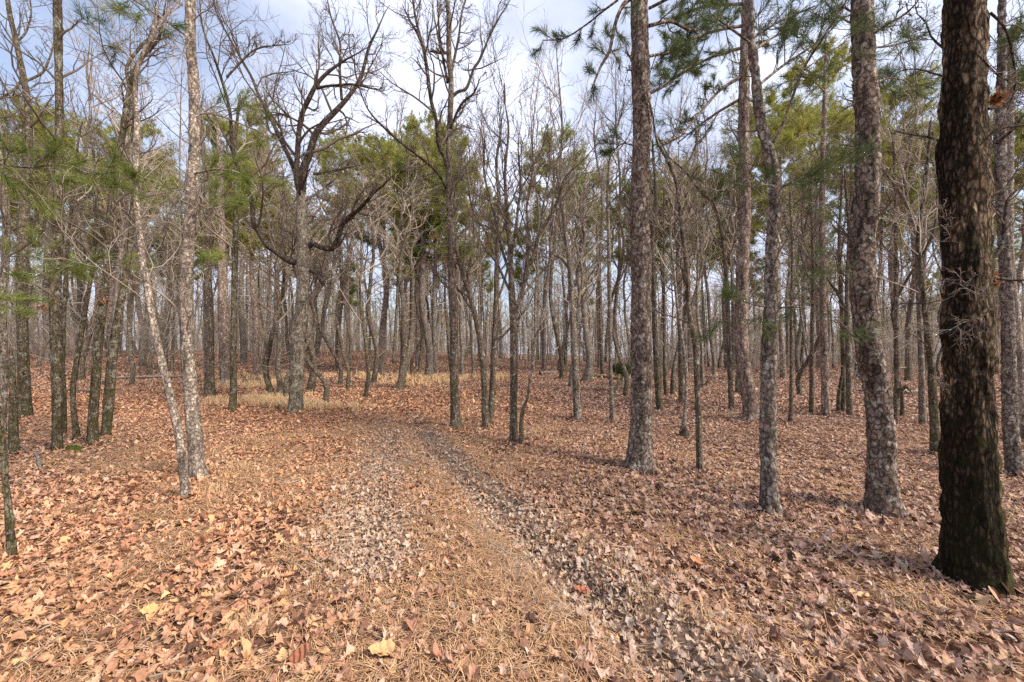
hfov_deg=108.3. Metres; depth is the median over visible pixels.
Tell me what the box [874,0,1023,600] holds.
oak tree
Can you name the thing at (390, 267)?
bare tree
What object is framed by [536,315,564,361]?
sapling
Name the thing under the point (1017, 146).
pine tree
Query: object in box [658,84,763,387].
bare tree
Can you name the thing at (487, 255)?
pine tree
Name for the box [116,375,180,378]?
fallen log
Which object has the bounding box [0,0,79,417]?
oak tree
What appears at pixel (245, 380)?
fallen log
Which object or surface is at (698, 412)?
bare tree
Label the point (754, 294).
bare tree
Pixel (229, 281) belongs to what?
distant foliage
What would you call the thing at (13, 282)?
bare tree
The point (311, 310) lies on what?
bare tree
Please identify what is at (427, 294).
bare tree
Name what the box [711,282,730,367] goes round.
bare tree
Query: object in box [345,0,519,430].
bare tree
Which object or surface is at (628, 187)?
pine tree
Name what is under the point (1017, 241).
pine tree
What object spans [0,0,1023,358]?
sky
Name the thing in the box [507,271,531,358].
bare tree
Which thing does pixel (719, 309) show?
bare tree
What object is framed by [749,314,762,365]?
sapling
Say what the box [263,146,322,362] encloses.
bare tree
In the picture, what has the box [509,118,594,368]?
pine tree
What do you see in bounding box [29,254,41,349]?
bare tree
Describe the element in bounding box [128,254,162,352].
bare tree
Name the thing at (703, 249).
bare tree
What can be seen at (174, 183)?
pine tree
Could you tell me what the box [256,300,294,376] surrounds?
sapling
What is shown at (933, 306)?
bare tree
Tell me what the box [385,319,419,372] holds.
sapling
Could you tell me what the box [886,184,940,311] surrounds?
pine tree
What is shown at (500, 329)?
pine tree
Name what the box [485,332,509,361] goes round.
sapling
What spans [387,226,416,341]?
pine tree
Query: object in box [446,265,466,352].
pine tree
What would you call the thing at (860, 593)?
fallen leaf
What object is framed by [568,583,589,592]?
fallen leaf
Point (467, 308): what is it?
bare tree
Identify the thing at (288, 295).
pine tree
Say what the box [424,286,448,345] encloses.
sapling
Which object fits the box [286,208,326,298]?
pine tree
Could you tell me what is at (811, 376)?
bare tree
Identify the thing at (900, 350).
sapling
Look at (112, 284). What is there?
pine tree
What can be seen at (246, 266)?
pine tree
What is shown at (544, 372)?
fallen log
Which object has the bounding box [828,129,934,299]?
pine tree
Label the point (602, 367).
bare tree
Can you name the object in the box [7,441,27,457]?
fallen branch
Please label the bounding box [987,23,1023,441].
pine tree
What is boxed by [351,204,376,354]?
bare tree
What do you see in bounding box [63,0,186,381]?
bare tree
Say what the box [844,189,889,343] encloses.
bare tree
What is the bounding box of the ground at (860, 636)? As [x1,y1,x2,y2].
[0,350,1023,681]
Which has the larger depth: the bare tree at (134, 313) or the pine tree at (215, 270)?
the pine tree at (215, 270)
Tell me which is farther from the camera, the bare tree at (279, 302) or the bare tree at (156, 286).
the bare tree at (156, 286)
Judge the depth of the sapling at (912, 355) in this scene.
22.39 m
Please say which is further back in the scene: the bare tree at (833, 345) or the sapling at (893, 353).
the bare tree at (833, 345)
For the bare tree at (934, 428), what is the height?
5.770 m
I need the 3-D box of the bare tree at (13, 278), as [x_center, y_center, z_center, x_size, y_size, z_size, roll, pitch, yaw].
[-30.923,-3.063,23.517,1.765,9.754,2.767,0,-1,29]
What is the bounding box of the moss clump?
[64,445,84,452]
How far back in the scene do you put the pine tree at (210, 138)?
29.59 m
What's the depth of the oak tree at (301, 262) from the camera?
8.58 m
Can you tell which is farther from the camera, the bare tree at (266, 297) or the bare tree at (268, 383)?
the bare tree at (266, 297)
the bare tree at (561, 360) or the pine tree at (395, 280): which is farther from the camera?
the pine tree at (395, 280)
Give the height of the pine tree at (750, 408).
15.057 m
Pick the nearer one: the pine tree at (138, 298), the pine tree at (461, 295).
the pine tree at (138, 298)
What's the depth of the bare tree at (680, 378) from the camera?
10.77 m
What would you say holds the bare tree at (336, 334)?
on the ground at (860, 636)
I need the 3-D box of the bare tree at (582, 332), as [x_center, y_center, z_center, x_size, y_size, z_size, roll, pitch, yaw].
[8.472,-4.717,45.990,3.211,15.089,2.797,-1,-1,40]
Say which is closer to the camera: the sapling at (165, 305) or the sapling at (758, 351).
the sapling at (165, 305)
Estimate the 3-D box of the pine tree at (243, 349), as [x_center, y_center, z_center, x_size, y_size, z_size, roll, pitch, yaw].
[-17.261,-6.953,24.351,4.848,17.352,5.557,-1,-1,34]
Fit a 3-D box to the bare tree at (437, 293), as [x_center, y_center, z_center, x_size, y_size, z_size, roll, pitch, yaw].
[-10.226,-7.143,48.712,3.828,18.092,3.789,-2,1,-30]
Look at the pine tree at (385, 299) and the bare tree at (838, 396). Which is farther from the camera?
the pine tree at (385, 299)
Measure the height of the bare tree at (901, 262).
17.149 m
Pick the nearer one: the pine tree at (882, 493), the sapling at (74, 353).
the pine tree at (882, 493)
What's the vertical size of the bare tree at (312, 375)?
8.656 m
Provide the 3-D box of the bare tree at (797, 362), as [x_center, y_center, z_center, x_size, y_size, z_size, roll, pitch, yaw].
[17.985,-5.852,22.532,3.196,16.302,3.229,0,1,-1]
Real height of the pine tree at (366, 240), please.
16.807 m
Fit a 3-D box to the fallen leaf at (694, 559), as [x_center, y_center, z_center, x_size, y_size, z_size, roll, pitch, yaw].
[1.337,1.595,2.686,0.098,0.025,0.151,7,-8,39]
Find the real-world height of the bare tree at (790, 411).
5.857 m
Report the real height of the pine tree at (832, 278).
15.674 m
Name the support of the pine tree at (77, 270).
on the ground at (860, 636)
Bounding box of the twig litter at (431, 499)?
[1,381,1023,681]
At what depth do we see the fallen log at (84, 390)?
12.80 m
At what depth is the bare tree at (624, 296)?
35.30 m
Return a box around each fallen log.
[68,388,89,391]
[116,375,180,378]
[242,379,263,383]
[539,371,557,374]
[594,374,623,379]
[705,375,734,380]
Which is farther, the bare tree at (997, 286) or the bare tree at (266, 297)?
the bare tree at (997, 286)
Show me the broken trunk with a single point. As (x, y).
(13, 432)
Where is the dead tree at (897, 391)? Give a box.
[848,88,930,422]
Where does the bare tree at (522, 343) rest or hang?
on the ground at (860, 636)
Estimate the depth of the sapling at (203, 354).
17.75 m
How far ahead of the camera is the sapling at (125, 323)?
19.93 m
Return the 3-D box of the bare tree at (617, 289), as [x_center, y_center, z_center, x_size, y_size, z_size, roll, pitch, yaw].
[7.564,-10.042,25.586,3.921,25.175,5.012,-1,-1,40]
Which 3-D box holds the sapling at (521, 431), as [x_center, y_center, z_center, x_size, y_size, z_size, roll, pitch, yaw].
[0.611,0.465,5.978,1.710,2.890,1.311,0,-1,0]
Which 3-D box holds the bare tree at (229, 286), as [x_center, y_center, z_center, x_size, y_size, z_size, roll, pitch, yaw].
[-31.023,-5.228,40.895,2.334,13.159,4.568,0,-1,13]
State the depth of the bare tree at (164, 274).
27.58 m
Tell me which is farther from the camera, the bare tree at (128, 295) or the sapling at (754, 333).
the bare tree at (128, 295)
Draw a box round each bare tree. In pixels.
[0,76,104,435]
[0,79,149,432]
[0,97,149,442]
[0,224,51,349]
[8,238,16,313]
[10,213,42,335]
[11,257,41,310]
[14,0,180,446]
[29,171,91,366]
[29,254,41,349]
[33,153,101,335]
[45,0,165,379]
[53,57,223,435]
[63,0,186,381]
[75,147,179,385]
[82,219,115,349]
[86,127,170,349]
[90,244,122,357]
[97,178,152,364]
[101,136,178,366]
[117,0,229,370]
[126,286,159,342]
[127,125,201,374]
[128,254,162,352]
[138,80,255,397]
[141,258,175,355]
[143,128,365,391]
[144,166,204,367]
[153,217,194,331]
[170,80,290,412]
[177,260,213,349]
[196,129,317,395]
[200,234,239,333]
[204,136,334,396]
[207,136,346,396]
[213,247,249,331]
[230,198,275,370]
[240,35,286,372]
[244,256,259,340]
[249,270,272,340]
[254,131,367,400]
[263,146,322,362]
[271,127,404,382]
[280,175,312,317]
[284,106,387,384]
[291,175,331,359]
[307,134,390,388]
[308,278,326,339]
[311,159,369,354]
[313,225,351,330]
[315,173,407,396]
[316,147,354,368]
[316,203,349,353]
[329,172,367,363]
[337,129,443,387]
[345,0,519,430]
[349,240,380,349]
[351,139,469,389]
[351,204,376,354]
[353,288,366,349]
[365,75,413,363]
[373,225,412,330]
[383,171,443,374]
[387,251,395,348]
[403,118,440,371]
[403,229,433,352]
[408,223,441,362]
[412,105,514,428]
[425,241,443,327]
[427,151,462,370]
[428,145,483,376]
[437,262,466,361]
[441,1,620,442]
[453,179,489,372]
[461,52,547,421]
[461,218,484,356]
[463,75,502,347]
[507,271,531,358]
[509,26,570,371]
[514,247,528,359]
[515,239,534,358]
[516,1,603,378]
[525,276,550,359]
[526,90,622,421]
[529,146,626,380]
[529,201,557,360]
[530,234,548,359]
[535,167,581,370]
[539,260,549,359]
[540,128,621,386]
[544,31,685,421]
[547,171,593,364]
[552,267,580,368]
[559,173,606,376]
[569,34,629,373]
[573,120,687,396]
[580,256,588,361]
[587,261,613,339]
[588,237,607,343]
[592,15,651,361]
[592,278,620,351]
[599,179,661,363]
[600,113,709,410]
[601,41,737,470]
[602,76,722,394]
[605,216,630,361]
[611,262,629,357]
[613,131,717,394]
[614,92,767,408]
[650,147,714,402]
[655,30,696,346]
[658,73,736,374]
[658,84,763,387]
[665,130,736,380]
[688,99,797,393]
[694,277,720,366]
[701,281,721,366]
[704,265,735,340]
[710,200,734,367]
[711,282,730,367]
[717,249,763,350]
[724,213,760,356]
[725,156,847,424]
[728,242,763,368]
[730,255,764,367]
[731,105,852,395]
[755,116,854,412]
[765,151,849,385]
[774,126,883,411]
[780,109,895,414]
[781,233,800,357]
[782,113,836,373]
[784,219,817,366]
[787,249,835,355]
[795,289,810,351]
[796,114,890,411]
[815,182,927,337]
[818,83,994,424]
[826,233,845,367]
[826,237,852,369]
[831,251,854,362]
[833,77,1023,453]
[841,2,1023,381]
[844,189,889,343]
[876,120,941,417]
[879,269,903,350]
[884,227,908,351]
[898,270,916,361]
[899,179,941,376]
[901,231,914,340]
[902,269,941,355]
[922,200,941,338]
[924,137,996,271]
[926,288,939,322]
[993,228,1022,372]
[997,211,1023,342]
[1016,248,1023,323]
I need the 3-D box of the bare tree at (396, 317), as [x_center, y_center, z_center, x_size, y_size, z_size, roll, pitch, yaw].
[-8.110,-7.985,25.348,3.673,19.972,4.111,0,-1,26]
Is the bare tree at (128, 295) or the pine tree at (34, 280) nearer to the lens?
the bare tree at (128, 295)
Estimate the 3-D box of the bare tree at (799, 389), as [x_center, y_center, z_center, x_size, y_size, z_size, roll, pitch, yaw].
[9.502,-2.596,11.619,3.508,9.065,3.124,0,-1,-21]
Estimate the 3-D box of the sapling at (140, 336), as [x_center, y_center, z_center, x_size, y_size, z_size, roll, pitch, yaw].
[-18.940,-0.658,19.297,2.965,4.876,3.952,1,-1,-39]
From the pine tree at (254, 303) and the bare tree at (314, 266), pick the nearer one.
the pine tree at (254, 303)
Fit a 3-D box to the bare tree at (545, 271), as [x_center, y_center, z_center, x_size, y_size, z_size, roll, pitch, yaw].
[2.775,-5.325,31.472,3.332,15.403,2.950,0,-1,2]
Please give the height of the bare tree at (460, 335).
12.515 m
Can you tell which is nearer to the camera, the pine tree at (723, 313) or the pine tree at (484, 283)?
the pine tree at (723, 313)
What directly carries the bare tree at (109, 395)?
on the ground at (860, 636)
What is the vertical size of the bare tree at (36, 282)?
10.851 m
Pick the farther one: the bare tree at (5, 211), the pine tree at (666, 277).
the pine tree at (666, 277)
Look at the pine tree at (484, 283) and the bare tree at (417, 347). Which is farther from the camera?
the pine tree at (484, 283)
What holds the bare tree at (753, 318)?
on the ground at (860, 636)
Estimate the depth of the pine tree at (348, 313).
43.83 m
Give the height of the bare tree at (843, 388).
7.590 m
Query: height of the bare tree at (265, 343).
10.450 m
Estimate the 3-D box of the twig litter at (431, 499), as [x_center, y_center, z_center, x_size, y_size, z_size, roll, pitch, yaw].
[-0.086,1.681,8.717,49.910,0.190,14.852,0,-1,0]
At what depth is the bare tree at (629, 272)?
20.62 m
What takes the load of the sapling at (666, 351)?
on the ground at (860, 636)
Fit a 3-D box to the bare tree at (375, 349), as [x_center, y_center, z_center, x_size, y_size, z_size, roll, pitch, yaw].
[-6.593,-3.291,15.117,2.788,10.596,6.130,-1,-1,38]
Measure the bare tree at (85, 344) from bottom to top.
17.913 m
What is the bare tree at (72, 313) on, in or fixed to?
on the ground at (860, 636)
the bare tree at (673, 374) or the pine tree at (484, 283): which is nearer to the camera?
the bare tree at (673, 374)
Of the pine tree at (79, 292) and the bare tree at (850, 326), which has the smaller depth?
the pine tree at (79, 292)
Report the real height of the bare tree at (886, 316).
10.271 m
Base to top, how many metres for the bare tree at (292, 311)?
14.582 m
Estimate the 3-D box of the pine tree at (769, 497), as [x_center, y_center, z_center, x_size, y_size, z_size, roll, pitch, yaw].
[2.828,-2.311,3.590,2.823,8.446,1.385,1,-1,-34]
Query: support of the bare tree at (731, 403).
on the ground at (860, 636)
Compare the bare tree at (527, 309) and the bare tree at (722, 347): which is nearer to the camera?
the bare tree at (722, 347)
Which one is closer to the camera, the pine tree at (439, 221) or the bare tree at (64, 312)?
the bare tree at (64, 312)
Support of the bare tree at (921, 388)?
on the ground at (860, 636)
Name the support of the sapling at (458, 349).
on the ground at (860, 636)
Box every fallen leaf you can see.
[134,602,158,613]
[284,642,309,661]
[361,638,394,655]
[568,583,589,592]
[690,556,703,563]
[848,588,877,597]
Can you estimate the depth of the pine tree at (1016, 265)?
36.38 m
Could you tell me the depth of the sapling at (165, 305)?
15.97 m
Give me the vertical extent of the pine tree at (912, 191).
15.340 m
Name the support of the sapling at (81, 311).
on the ground at (860, 636)
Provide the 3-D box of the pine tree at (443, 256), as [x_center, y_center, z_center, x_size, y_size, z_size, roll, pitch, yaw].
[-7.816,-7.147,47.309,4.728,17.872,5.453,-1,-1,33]
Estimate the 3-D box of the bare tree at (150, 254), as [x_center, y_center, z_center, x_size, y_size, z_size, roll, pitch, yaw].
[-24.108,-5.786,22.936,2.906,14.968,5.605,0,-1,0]
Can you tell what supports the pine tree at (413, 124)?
on the ground at (860, 636)
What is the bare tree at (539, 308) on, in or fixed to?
on the ground at (860, 636)
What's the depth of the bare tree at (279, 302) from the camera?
11.62 m
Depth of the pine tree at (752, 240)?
25.85 m
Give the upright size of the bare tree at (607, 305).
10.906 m
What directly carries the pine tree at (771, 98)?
on the ground at (860, 636)
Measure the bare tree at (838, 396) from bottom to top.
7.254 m
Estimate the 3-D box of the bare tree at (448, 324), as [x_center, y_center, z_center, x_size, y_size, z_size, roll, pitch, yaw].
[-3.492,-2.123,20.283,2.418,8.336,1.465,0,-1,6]
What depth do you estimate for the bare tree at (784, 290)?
51.82 m
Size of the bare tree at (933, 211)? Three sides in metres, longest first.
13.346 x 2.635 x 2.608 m
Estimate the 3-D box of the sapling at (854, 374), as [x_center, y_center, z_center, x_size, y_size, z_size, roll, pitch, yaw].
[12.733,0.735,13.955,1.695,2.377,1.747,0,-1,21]
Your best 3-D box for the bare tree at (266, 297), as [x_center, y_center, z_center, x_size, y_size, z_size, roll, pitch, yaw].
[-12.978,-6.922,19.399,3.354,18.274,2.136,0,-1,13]
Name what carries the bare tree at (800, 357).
on the ground at (860, 636)
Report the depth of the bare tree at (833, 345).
33.78 m
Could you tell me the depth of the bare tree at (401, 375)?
13.44 m
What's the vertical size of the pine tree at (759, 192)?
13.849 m
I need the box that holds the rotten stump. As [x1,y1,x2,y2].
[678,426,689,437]
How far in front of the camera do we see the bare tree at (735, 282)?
29.53 m
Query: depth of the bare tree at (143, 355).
22.36 m
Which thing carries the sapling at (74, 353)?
on the ground at (860, 636)
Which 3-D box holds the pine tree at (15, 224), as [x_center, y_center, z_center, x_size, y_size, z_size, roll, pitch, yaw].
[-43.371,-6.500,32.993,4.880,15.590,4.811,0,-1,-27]
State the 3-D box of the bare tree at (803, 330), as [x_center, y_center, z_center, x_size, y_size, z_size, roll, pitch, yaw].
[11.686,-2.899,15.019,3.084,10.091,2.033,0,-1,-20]
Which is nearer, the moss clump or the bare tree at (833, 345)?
the moss clump
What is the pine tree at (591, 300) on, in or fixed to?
on the ground at (860, 636)
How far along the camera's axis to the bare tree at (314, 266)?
26.34 m
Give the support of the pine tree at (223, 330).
on the ground at (860, 636)
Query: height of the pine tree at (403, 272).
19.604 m
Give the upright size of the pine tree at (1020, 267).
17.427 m
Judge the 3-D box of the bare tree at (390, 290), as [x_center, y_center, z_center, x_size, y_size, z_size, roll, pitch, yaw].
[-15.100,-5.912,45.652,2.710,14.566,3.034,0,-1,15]
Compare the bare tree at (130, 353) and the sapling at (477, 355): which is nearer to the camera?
the bare tree at (130, 353)
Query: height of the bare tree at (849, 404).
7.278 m
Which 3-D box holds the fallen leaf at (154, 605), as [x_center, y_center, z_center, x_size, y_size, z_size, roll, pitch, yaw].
[-2.112,1.554,2.137,0.072,0.024,0.113,31,0,24]
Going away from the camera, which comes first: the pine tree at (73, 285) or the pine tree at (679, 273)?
the pine tree at (679, 273)
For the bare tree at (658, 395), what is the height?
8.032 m
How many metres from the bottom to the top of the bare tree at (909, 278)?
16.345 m
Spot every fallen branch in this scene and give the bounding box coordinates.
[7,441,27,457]
[33,450,41,470]
[92,583,122,608]
[886,593,916,614]
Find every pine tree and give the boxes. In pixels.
[0,0,117,450]
[0,0,205,500]
[0,88,83,371]
[0,127,162,327]
[0,158,66,315]
[0,198,52,322]
[7,93,105,361]
[9,263,42,349]
[17,148,107,354]
[42,230,96,310]
[64,207,104,351]
[68,115,182,351]
[87,202,132,355]
[88,0,295,478]
[96,151,175,357]
[102,158,185,323]
[126,227,165,351]
[150,226,203,350]
[151,174,215,328]
[156,244,176,319]
[161,86,247,383]
[167,225,213,310]
[180,160,324,376]
[184,113,258,288]
[196,232,230,349]
[200,91,293,363]
[228,222,266,349]
[249,201,292,333]
[276,229,294,341]
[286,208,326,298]
[290,227,325,352]
[306,126,368,352]
[309,212,334,343]
[315,122,430,373]
[322,176,375,348]
[336,260,363,324]
[347,132,411,360]
[365,136,480,377]
[380,105,462,368]
[386,233,409,349]
[387,144,478,375]
[387,218,415,311]
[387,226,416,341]
[425,256,443,316]
[427,112,492,360]
[439,223,464,351]
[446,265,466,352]
[458,183,502,360]
[461,238,502,349]
[482,200,518,357]
[505,221,546,364]
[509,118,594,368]
[527,0,736,475]
[546,190,597,361]
[572,246,595,360]
[573,156,622,367]
[593,215,626,362]
[600,166,674,313]
[649,176,693,355]
[650,0,811,421]
[650,173,667,366]
[652,153,711,368]
[653,156,727,374]
[655,246,675,362]
[690,0,906,519]
[690,159,765,370]
[690,236,720,363]
[701,168,758,368]
[717,78,841,284]
[729,92,838,379]
[734,252,765,366]
[762,186,835,340]
[763,188,818,366]
[776,34,854,417]
[776,77,848,367]
[781,238,825,364]
[783,0,942,520]
[795,258,836,328]
[808,208,846,362]
[809,96,904,377]
[810,263,838,322]
[828,49,942,373]
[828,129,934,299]
[837,127,934,306]
[878,111,939,369]
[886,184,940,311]
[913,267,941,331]
[914,65,1023,268]
[987,0,1023,475]
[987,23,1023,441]
[991,117,1023,295]
[993,221,1021,367]
[993,249,1018,293]
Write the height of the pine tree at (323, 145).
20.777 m
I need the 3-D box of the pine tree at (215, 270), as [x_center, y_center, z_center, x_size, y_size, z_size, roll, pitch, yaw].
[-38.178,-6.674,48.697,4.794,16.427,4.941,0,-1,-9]
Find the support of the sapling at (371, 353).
on the ground at (860, 636)
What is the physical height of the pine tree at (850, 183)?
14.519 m
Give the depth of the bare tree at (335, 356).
15.24 m
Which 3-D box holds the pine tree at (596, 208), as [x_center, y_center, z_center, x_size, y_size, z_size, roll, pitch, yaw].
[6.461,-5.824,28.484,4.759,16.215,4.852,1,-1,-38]
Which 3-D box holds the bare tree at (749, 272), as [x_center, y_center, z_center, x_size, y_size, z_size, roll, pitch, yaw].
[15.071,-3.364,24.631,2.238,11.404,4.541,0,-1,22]
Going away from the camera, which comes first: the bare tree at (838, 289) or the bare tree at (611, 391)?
the bare tree at (611, 391)
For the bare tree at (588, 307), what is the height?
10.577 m
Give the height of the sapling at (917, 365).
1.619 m
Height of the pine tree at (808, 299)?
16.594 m
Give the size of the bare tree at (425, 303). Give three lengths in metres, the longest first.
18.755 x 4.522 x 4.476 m
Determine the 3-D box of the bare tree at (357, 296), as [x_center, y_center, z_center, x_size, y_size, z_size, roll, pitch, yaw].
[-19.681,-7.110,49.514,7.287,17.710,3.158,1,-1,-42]
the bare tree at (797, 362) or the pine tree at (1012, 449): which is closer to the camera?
the pine tree at (1012, 449)
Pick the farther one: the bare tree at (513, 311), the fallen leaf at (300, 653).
the bare tree at (513, 311)
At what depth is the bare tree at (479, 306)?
22.65 m
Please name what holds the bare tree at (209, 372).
on the ground at (860, 636)
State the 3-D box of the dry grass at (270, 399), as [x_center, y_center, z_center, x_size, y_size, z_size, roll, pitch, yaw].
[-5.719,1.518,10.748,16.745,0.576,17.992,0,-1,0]
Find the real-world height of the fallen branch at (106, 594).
0.025 m
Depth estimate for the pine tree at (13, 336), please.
20.12 m
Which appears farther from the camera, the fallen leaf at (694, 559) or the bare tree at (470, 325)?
the bare tree at (470, 325)
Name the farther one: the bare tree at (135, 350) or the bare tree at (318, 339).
the bare tree at (135, 350)
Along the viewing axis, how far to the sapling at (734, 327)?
15.23 m
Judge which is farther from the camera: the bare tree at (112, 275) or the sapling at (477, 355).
the bare tree at (112, 275)
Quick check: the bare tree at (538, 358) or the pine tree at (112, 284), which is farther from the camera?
the bare tree at (538, 358)
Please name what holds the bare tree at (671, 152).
on the ground at (860, 636)
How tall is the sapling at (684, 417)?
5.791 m
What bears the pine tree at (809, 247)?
on the ground at (860, 636)
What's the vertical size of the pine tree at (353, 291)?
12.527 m
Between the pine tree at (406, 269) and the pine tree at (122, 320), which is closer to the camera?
the pine tree at (122, 320)
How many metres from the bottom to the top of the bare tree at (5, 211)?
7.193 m
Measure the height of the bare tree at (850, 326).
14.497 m
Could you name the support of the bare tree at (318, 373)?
on the ground at (860, 636)
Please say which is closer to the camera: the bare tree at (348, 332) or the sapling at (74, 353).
the sapling at (74, 353)
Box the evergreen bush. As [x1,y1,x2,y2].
[608,359,630,391]
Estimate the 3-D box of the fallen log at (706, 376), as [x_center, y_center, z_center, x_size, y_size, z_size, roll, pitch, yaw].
[9.894,1.769,17.510,0.313,0.140,2.208,0,-1,-7]
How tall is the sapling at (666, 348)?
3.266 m
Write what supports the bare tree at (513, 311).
on the ground at (860, 636)
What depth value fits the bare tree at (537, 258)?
22.30 m
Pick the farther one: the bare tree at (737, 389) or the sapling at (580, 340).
the sapling at (580, 340)
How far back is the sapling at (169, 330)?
23.85 m
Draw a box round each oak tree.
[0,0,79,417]
[119,0,426,413]
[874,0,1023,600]
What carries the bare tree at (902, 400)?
on the ground at (860, 636)
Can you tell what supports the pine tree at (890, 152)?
on the ground at (860, 636)
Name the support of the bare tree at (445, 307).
on the ground at (860, 636)
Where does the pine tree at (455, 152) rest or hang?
on the ground at (860, 636)
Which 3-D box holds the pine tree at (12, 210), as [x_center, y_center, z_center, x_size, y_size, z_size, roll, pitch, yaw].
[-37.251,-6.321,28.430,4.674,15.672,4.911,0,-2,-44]
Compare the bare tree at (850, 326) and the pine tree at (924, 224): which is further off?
the bare tree at (850, 326)
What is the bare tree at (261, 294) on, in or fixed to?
on the ground at (860, 636)
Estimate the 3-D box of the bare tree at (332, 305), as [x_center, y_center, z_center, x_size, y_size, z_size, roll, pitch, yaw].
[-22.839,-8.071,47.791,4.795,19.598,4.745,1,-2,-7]
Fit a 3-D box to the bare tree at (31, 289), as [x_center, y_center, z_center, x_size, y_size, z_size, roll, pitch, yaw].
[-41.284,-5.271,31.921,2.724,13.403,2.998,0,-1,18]
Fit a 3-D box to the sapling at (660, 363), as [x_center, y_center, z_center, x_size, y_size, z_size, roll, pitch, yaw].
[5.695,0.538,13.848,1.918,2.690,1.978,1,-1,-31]
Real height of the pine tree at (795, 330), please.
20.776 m
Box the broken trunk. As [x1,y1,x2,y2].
[7,348,20,454]
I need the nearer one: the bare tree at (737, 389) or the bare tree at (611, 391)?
the bare tree at (611, 391)
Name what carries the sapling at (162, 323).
on the ground at (860, 636)
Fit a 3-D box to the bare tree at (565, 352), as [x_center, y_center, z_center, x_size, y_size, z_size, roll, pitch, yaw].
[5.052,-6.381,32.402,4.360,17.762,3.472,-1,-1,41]
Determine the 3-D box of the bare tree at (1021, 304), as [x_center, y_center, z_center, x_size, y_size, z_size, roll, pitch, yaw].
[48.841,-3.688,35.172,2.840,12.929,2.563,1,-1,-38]
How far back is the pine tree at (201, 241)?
34.35 m
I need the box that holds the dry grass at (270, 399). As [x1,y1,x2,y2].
[195,370,993,668]
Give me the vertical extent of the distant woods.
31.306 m
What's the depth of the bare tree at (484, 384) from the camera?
7.06 m
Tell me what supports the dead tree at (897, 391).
on the ground at (860, 636)
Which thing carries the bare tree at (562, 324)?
on the ground at (860, 636)
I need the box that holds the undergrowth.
[7,280,1023,369]
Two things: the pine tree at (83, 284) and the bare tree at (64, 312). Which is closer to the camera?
the bare tree at (64, 312)
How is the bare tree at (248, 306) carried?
on the ground at (860, 636)
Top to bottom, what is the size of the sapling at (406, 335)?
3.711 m
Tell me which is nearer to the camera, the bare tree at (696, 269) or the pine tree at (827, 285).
the bare tree at (696, 269)
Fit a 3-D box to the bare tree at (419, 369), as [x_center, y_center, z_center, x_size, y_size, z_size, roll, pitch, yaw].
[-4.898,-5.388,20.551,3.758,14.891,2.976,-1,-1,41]
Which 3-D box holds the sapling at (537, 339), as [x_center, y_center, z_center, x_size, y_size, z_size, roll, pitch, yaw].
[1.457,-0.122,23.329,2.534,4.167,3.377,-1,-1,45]
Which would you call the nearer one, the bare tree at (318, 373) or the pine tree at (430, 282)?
the bare tree at (318, 373)
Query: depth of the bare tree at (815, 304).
24.19 m
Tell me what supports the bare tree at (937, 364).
on the ground at (860, 636)
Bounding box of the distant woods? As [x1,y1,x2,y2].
[7,215,1023,363]
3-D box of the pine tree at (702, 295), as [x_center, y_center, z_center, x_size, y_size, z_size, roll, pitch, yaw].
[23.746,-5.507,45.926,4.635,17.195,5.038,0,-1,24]
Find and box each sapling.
[0,198,54,555]
[8,230,164,401]
[28,320,75,362]
[29,337,42,358]
[46,316,87,356]
[65,329,106,371]
[91,289,171,353]
[123,284,179,371]
[127,279,203,374]
[128,238,230,359]
[134,311,179,348]
[168,325,195,359]
[195,341,218,367]
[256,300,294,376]
[332,328,360,356]
[354,334,392,368]
[383,312,421,359]
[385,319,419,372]
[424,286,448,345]
[438,328,475,370]
[462,314,475,344]
[468,344,486,365]
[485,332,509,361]
[496,279,606,443]
[521,314,559,364]
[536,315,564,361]
[559,321,591,364]
[595,272,669,390]
[649,148,704,425]
[651,323,677,385]
[651,328,677,370]
[652,328,691,389]
[652,334,691,375]
[701,290,762,362]
[721,291,789,366]
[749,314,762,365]
[750,340,786,370]
[751,340,788,376]
[828,340,859,388]
[881,321,935,382]
[881,325,917,380]
[892,344,917,368]
[912,350,935,375]
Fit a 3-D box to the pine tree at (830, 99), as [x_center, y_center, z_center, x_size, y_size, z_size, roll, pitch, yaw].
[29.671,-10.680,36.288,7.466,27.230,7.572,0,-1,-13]
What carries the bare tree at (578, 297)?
on the ground at (860, 636)
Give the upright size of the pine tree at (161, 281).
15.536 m
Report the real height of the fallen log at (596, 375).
0.192 m
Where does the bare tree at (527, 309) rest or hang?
on the ground at (860, 636)
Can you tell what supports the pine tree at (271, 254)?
on the ground at (860, 636)
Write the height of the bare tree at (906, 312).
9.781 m
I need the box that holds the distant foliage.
[8,218,940,352]
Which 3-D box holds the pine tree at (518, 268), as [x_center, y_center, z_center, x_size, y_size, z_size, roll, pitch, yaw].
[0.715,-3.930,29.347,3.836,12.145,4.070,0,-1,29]

